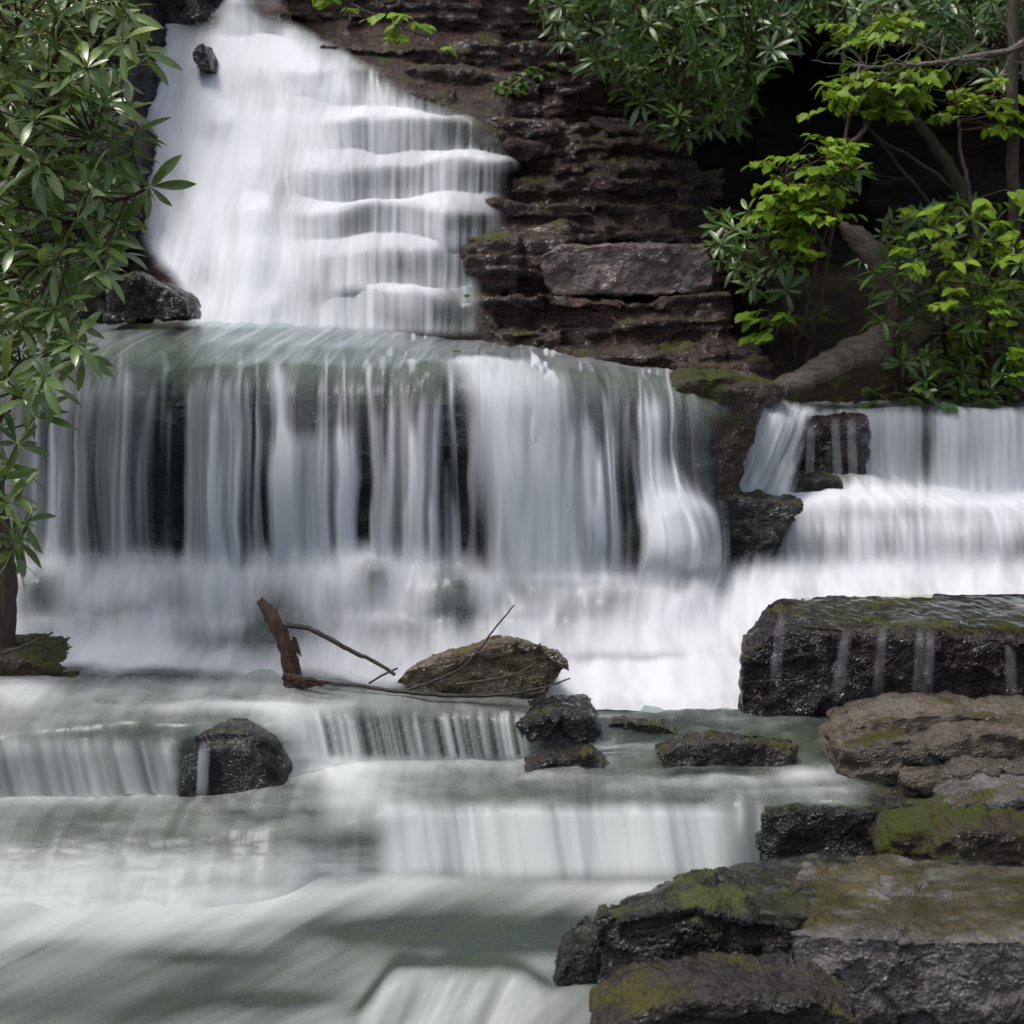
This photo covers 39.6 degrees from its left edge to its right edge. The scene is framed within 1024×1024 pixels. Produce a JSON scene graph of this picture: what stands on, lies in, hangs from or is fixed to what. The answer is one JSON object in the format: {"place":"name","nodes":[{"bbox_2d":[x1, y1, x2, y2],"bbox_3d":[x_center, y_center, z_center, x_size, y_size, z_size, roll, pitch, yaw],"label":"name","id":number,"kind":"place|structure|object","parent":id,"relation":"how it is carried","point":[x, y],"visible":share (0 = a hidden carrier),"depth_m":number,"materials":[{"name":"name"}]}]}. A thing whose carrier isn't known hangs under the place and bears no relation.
{"place":"outdoors","nodes":[
{"label":"outdoors","id":0,"kind":"place"},
{"bbox_2d":[0,0,167,332],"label":"rock cliff side","id":1,"kind":"object","parent":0,"point":[145,80],"visible":0.07,"depth_m":8.75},
{"bbox_2d":[0,888,621,1023],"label":"streambed","id":2,"kind":"structure","parent":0,"point":[345,961],"depth_m":4.30,"materials":[{"name":"grey liquid"}]},
{"bbox_2d":[545,915,601,999],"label":"boulder","id":3,"kind":"object","parent":2,"relation":"on","point":[574,968],"visible":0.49,"depth_m":4.13,"materials":[{"name":"grey stone"}]},
{"bbox_2d":[586,853,818,1013],"bbox_3d":[0.580,1.327,4.197,0.748,0.523,0.646,0,9,0],"label":"rock slab","id":4,"kind":"object","parent":2,"relation":"on","point":[754,908],"visible":0.53,"depth_m":4.04,"materials":[{"name":"grey stone"}]},
{"bbox_2d":[589,951,858,1023],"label":"flat rock","id":5,"kind":"object","parent":2,"relation":"on","point":[779,987],"visible":1,"depth_m":3.77,"materials":[{"name":"grey stone"}]},
{"bbox_2d":[790,854,1023,1023],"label":"rock slab","id":6,"kind":"object","parent":2,"relation":"on","point":[892,939],"visible":0.88,"depth_m":3.94,"materials":[{"name":"grey stone"}]},
{"bbox_2d":[17,575,617,692],"bbox_3d":[0.134,0.521,6.477,5.949,0.480,1.928,0,9,0],"label":"bedrock apron","id":7,"kind":"object","parent":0,"point":[456,612],"visible":0.08,"depth_m":6.25,"materials":[{"name":"white liquid"}]},
{"bbox_2d":[0,633,88,682],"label":"mossy rock","id":8,"kind":"object","parent":7,"relation":"on","point":[43,659],"visible":0.73,"depth_m":5.64,"materials":[{"name":"green stone"}]},
{"bbox_2d":[0,479,17,649],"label":"dead trunk","id":9,"kind":"object","parent":8,"relation":"on","point":[8,594],"visible":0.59,"depth_m":5.70,"materials":[{"name":"brown wood"}]},
{"bbox_2d":[0,632,53,655],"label":"twig","id":10,"kind":"object","parent":8,"relation":"on","point":[6,652],"visible":1,"depth_m":5.54,"materials":[{"name":"grey wood"}]},
{"bbox_2d":[253,580,311,609],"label":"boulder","id":11,"kind":"object","parent":7,"relation":"on","point":[288,590],"visible":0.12,"depth_m":6.30,"materials":[{"name":"white liquid"}]},
{"bbox_2d":[0,404,723,604],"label":"bedrock wall","id":12,"kind":"structure","parent":7,"relation":"on","point":[156,473],"depth_m":6.78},
{"bbox_2d":[366,568,386,588],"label":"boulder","id":13,"kind":"object","parent":7,"relation":"on","point":[378,576],"visible":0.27,"depth_m":6.43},
{"bbox_2d":[449,566,478,600],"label":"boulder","id":14,"kind":"object","parent":7,"relation":"on","point":[461,584],"visible":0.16,"depth_m":6.47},
{"bbox_2d":[15,547,1023,712],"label":"foaming water","id":15,"kind":"structure","parent":7,"relation":"on","point":[661,644],"depth_m":6.15,"materials":[{"name":"liquid"}]},
{"bbox_2d":[397,635,568,697],"bbox_3d":[-0.113,0.595,5.637,0.672,0.243,0.271,0,9,0],"label":"boulder","id":16,"kind":"object","parent":15,"relation":"on","point":[497,656],"visible":0.91,"depth_m":5.53,"materials":[{"name":"brown stone"}]},
{"bbox_2d":[581,574,630,603],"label":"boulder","id":17,"kind":"object","parent":7,"relation":"on","point":[612,594],"visible":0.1,"depth_m":6.46,"materials":[{"name":"white liquid"}]},
{"bbox_2d":[0,875,663,1023],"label":"pool water","id":18,"kind":"structure","parent":0,"point":[518,1002],"depth_m":4.41,"materials":[{"name":"white liquid"}]},
{"bbox_2d":[0,666,828,938],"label":"stream water","id":19,"kind":"structure","parent":0,"point":[520,843],"depth_m":4.80,"materials":[{"name":"white liquid"}]},
{"bbox_2d":[198,753,207,789],"bbox_3d":[-1.091,0.907,5.020,0.056,0.207,0.069,0,9,0],"label":"water trickle","id":20,"kind":"object","parent":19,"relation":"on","point":[202,770],"visible":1,"depth_m":5.00,"materials":[{"name":"white liquid"}]},
{"bbox_2d":[328,678,569,697],"bbox_3d":[-0.275,0.671,5.484,0.995,0.070,0.097,1,9,6],"label":"fallen stick","id":21,"kind":"object","parent":19,"relation":"on","point":[437,694],"visible":0.94,"depth_m":5.45,"materials":[{"name":"brown wood"}]},
{"bbox_2d":[407,605,514,689],"bbox_3d":[-0.197,0.524,5.419,0.416,0.345,0.058,1,9,3],"label":"twig","id":22,"kind":"object","parent":21,"relation":"on","point":[453,672],"visible":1,"depth_m":5.40,"materials":[{"name":"brown wood"}]},
{"bbox_2d":[456,661,536,685],"bbox_3d":[-0.055,0.621,5.415,0.313,0.080,0.057,-2,9,-11],"label":"twig","id":23,"kind":"object","parent":21,"relation":"on","point":[491,679],"visible":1,"depth_m":5.40,"materials":[{"name":"brown wood"}]},
{"bbox_2d":[0,670,929,944],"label":"bedrock shelf","id":24,"kind":"object","parent":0,"point":[296,816],"visible":0.49,"depth_m":5.09,"materials":[{"name":"grey liquid"}]},
{"bbox_2d":[177,711,296,804],"bbox_3d":[-1.025,0.967,5.245,0.544,0.440,0.392,0,9,0],"label":"boulder","id":25,"kind":"object","parent":24,"relation":"on","point":[248,753],"visible":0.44,"depth_m":5.06,"materials":[{"name":"black stone"}]},
{"bbox_2d":[257,598,397,691],"bbox_3d":[-0.726,0.524,5.522,0.552,0.364,0.117,1,9,5],"label":"driftwood stump","id":26,"kind":"object","parent":24,"relation":"on","point":[293,678],"visible":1,"depth_m":5.52,"materials":[{"name":"brown wood"}]},
{"bbox_2d":[515,694,602,755],"bbox_3d":[0.180,0.817,5.423,0.336,0.225,0.301,0,9,0],"label":"rock","id":27,"kind":"object","parent":24,"relation":"on","point":[546,721],"visible":0.91,"depth_m":5.30,"materials":[{"name":"black stone"}]},
{"bbox_2d":[523,743,613,779],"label":"flat rock","id":28,"kind":"object","parent":24,"relation":"on","point":[584,759],"visible":0.94,"depth_m":5.16,"materials":[{"name":"grey stone"}]},
{"bbox_2d":[597,715,677,742],"bbox_3d":[0.457,0.823,5.386,0.339,0.111,0.116,0,9,0],"label":"rock ledge","id":29,"kind":"object","parent":24,"relation":"on","point":[622,729],"visible":0.88,"depth_m":5.34,"materials":[{"name":"grey stone"}]},
{"bbox_2d":[655,730,798,775],"bbox_3d":[0.783,0.898,5.199,0.512,0.179,0.158,0,9,0],"label":"flat rock","id":30,"kind":"object","parent":24,"relation":"on","point":[716,752],"visible":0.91,"depth_m":5.14,"materials":[{"name":"grey stone"}]},
{"bbox_2d":[754,798,918,864],"bbox_3d":[1.168,1.163,4.867,0.701,0.374,0.202,0,9,0],"label":"rock ledge","id":31,"kind":"object","parent":24,"relation":"on","point":[793,830],"visible":0.37,"depth_m":4.78,"materials":[{"name":"black stone"}]},
{"bbox_2d":[736,593,1023,725],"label":"rock block","id":32,"kind":"object","parent":24,"relation":"on","point":[811,668],"visible":0.71,"depth_m":5.46,"materials":[{"name":"black stone"}]},
{"bbox_2d":[793,596,1023,629],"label":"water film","id":33,"kind":"object","parent":32,"relation":"on","point":[934,605],"visible":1,"depth_m":5.81,"materials":[{"name":"liquid"}]},
{"bbox_2d":[816,690,1023,785],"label":"flat rock","id":34,"kind":"object","parent":24,"relation":"on","point":[872,740],"visible":0.63,"depth_m":5.20,"materials":[{"name":"brown stone"}]},
{"bbox_2d":[868,794,1023,867],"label":"mossy rock","id":35,"kind":"object","parent":24,"relation":"on","point":[935,829],"visible":0.72,"depth_m":4.59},
{"bbox_2d":[897,755,1023,797],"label":"flat rock","id":36,"kind":"object","parent":24,"relation":"on","point":[917,780],"visible":0.44,"depth_m":4.95,"materials":[{"name":"stone"}]},
{"bbox_2d":[915,708,1023,760],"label":"flat rock","id":37,"kind":"object","parent":24,"relation":"on","point":[1002,738],"visible":0.66,"depth_m":5.04,"materials":[{"name":"stone"}]},
{"bbox_2d":[932,773,1023,811],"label":"flat rock","id":38,"kind":"object","parent":24,"relation":"on","point":[1003,791],"visible":0.53,"depth_m":4.78,"materials":[{"name":"grey stone"}]},
{"bbox_2d":[287,0,777,380],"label":"rock cliff","id":39,"kind":"structure","parent":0,"point":[592,168],"depth_m":9.20,"materials":[{"name":"brown stone"}]},
{"bbox_2d":[489,62,565,96],"bbox_3d":[0.096,-2.778,9.168,0.497,0.246,0.295,0,9,0],"label":"crevice plant","id":40,"kind":"object","parent":39,"relation":"on","point":[519,82],"visible":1,"depth_m":9.16,"materials":[{"name":"green plant"}]},
{"bbox_2d":[541,240,715,299],"bbox_3d":[0.691,-1.509,8.893,1.080,0.360,0.835,0,9,0],"label":"rock slab","id":41,"kind":"object","parent":39,"relation":"on","point":[648,269],"visible":0.87,"depth_m":8.51,"materials":[{"name":"grey stone"}]},
{"bbox_2d":[527,0,833,155],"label":"rhododendron shrub","id":42,"kind":"object","parent":39,"relation":"on","point":[721,16],"visible":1,"depth_m":8.58,"materials":[{"name":"green plant"}]},
{"bbox_2d":[733,369,787,407],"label":"flat rock","id":43,"kind":"object","parent":39,"relation":"on","point":[778,391],"visible":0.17,"depth_m":7.41,"materials":[{"name":"stone"}]},
{"bbox_2d":[775,289,953,395],"bbox_3d":[2.006,-0.969,8.175,1.452,0.642,0.282,-6,11,-34],"label":"fallen log","id":44,"kind":"object","parent":43,"relation":"on","point":[868,348],"visible":0.62,"depth_m":8.10,"materials":[{"name":"wood"}]},
{"bbox_2d":[838,221,922,381],"bbox_3d":[2.145,-1.207,8.223,0.591,0.926,0.156,-3,10,-16],"label":"broken snag","id":45,"kind":"object","parent":44,"relation":"on","point":[863,243],"visible":0.56,"depth_m":8.11,"materials":[{"name":"wood"}]},
{"bbox_2d":[692,158,877,359],"bbox_3d":[1.440,-1.438,8.010,0.943,1.182,0.726,-5,11,-30],"label":"rhododendron shrub","id":46,"kind":"object","parent":39,"relation":"on","point":[760,267],"visible":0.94,"depth_m":7.98,"materials":[{"name":"green plant"}]},
{"bbox_2d":[101,249,1023,484],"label":"terrain","id":47,"kind":"structure","parent":0,"point":[845,313],"depth_m":9.39,"materials":[{"name":"stone"}]},
{"bbox_2d":[0,305,113,590],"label":"rhododendron shrub","id":48,"kind":"object","parent":47,"relation":"on","point":[21,375],"visible":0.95,"depth_m":5.34,"materials":[{"name":"green plant"}]},
{"bbox_2d":[0,0,195,358],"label":"rhododendron shrub","id":49,"kind":"object","parent":47,"relation":"on","point":[78,90],"visible":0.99,"depth_m":5.37,"materials":[{"name":"green plant"}]},
{"bbox_2d":[111,0,517,341],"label":"bedrock ledges","id":50,"kind":"object","parent":47,"relation":"on","point":[447,313],"visible":0.3,"depth_m":9.18,"materials":[{"name":"stone"}]},
{"bbox_2d":[157,0,222,35],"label":"rock outcrop","id":51,"kind":"object","parent":50,"relation":"on","point":[197,17],"visible":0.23,"depth_m":10.19,"materials":[{"name":"grey stone"}]},
{"bbox_2d":[192,43,217,72],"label":"stone","id":52,"kind":"object","parent":50,"relation":"on","point":[204,57],"visible":0.98,"depth_m":9.64,"materials":[{"name":"grey stone"}]},
{"bbox_2d":[142,0,509,331],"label":"waterfall","id":53,"kind":"structure","parent":50,"relation":"on","point":[257,119],"depth_m":9.01,"materials":[{"name":"liquid"}]},
{"bbox_2d":[0,324,719,440],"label":"bedrock lip","id":54,"kind":"object","parent":47,"relation":"on","point":[161,375],"visible":0.51,"depth_m":6.79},
{"bbox_2d":[102,271,201,324],"bbox_3d":[-2.023,-1.207,8.016,0.509,0.299,0.325,0,9,0],"label":"boulder","id":55,"kind":"object","parent":54,"relation":"on","point":[149,299],"visible":0.95,"depth_m":7.88,"materials":[{"name":"grey stone"}]},
{"bbox_2d":[12,320,724,587],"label":"waterfall","id":56,"kind":"structure","parent":54,"relation":"on","point":[530,451],"depth_m":6.47,"materials":[{"name":"liquid"}]},
{"bbox_2d":[311,0,456,56],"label":"overhanging branch","id":57,"kind":"object","parent":47,"relation":"on","point":[394,35],"visible":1,"depth_m":7.38,"materials":[{"name":"green plant"}]},
{"bbox_2d":[665,367,772,497],"bbox_3d":[1.016,-0.169,7.244,0.537,1.115,0.564,0,9,0],"label":"mossy rock","id":58,"kind":"object","parent":47,"relation":"on","point":[737,401],"visible":0.46,"depth_m":6.97,"materials":[{"name":"stone"}]},
{"bbox_2d":[735,8,950,364],"bbox_3d":[1.884,-1.821,7.952,1.317,2.058,0.776,-5,10,-26],"label":"sapling","id":59,"kind":"object","parent":47,"relation":"on","point":[797,198],"visible":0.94,"depth_m":7.89,"materials":[{"name":"green plant"}]},
{"bbox_2d":[809,5,1023,135],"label":"bare branch","id":60,"kind":"object","parent":59,"relation":"attached to","point":[1009,51],"visible":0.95,"depth_m":7.86,"materials":[{"name":"grey plant"}]},
{"bbox_2d":[812,0,1023,93],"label":"rhododendron shrub","id":61,"kind":"object","parent":47,"relation":"on","point":[855,10],"visible":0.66,"depth_m":8.68,"materials":[{"name":"green plant"}]},
{"bbox_2d":[887,77,1023,398],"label":"sapling","id":62,"kind":"object","parent":47,"relation":"on","point":[975,103],"visible":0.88,"depth_m":7.96,"materials":[{"name":"green plant"}]},
{"bbox_2d":[861,89,1003,284],"bbox_3d":[2.467,-1.872,8.236,1.011,1.112,0.144,-3,10,-20],"label":"leaning limb","id":63,"kind":"object","parent":62,"relation":"attached to","point":[956,182],"visible":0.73,"depth_m":8.18,"materials":[{"name":"brown plant"}]},
{"bbox_2d":[604,0,1023,265],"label":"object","id":64,"kind":"object","parent":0,"point":[787,97],"visible":0.09,"depth_m":11.35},
{"bbox_2d":[757,405,1023,564],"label":"bedrock side","id":65,"kind":"object","parent":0,"point":[918,456],"visible":0.09,"depth_m":7.38,"materials":[{"name":"white liquid"}]},
{"bbox_2d":[709,488,803,577],"bbox_3d":[1.195,0.086,7.210,0.478,0.436,0.525,0,9,0],"label":"boulder","id":66,"kind":"object","parent":65,"relation":"on","point":[755,526],"visible":0.62,"depth_m":6.96,"materials":[{"name":"black stone"}]},
{"bbox_2d":[790,470,843,492],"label":"rock","id":67,"kind":"object","parent":65,"relation":"on","point":[815,480],"visible":0.26,"depth_m":7.50,"materials":[{"name":"grey stone"}]},
{"bbox_2d":[787,410,871,482],"bbox_3d":[1.758,-0.285,7.942,0.440,0.564,0.355,0,9,0],"label":"rock","id":68,"kind":"object","parent":65,"relation":"on","point":[836,444],"visible":0.59,"depth_m":7.78,"materials":[{"name":"black stone"}]},
{"bbox_2d":[739,398,1023,569],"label":"waterfall","id":69,"kind":"structure","parent":65,"relation":"on","point":[980,484],"depth_m":7.46,"materials":[{"name":"liquid"}]},
{"bbox_2d":[844,191,1023,408],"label":"rhododendron shrub","id":70,"kind":"object","parent":65,"relation":"on","point":[943,370],"visible":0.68,"depth_m":8.06,"materials":[{"name":"green plant"}]},
{"bbox_2d":[853,375,1023,413],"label":"ground plant","id":71,"kind":"object","parent":65,"relation":"on","point":[872,394],"visible":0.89,"depth_m":8.01,"materials":[{"name":"green plant"}]},
{"bbox_2d":[1005,0,1023,408],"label":"slender trunk","id":72,"kind":"object","parent":65,"relation":"on","point":[1012,150],"visible":0.59,"depth_m":8.14,"materials":[{"name":"brown plant"}]}
]}

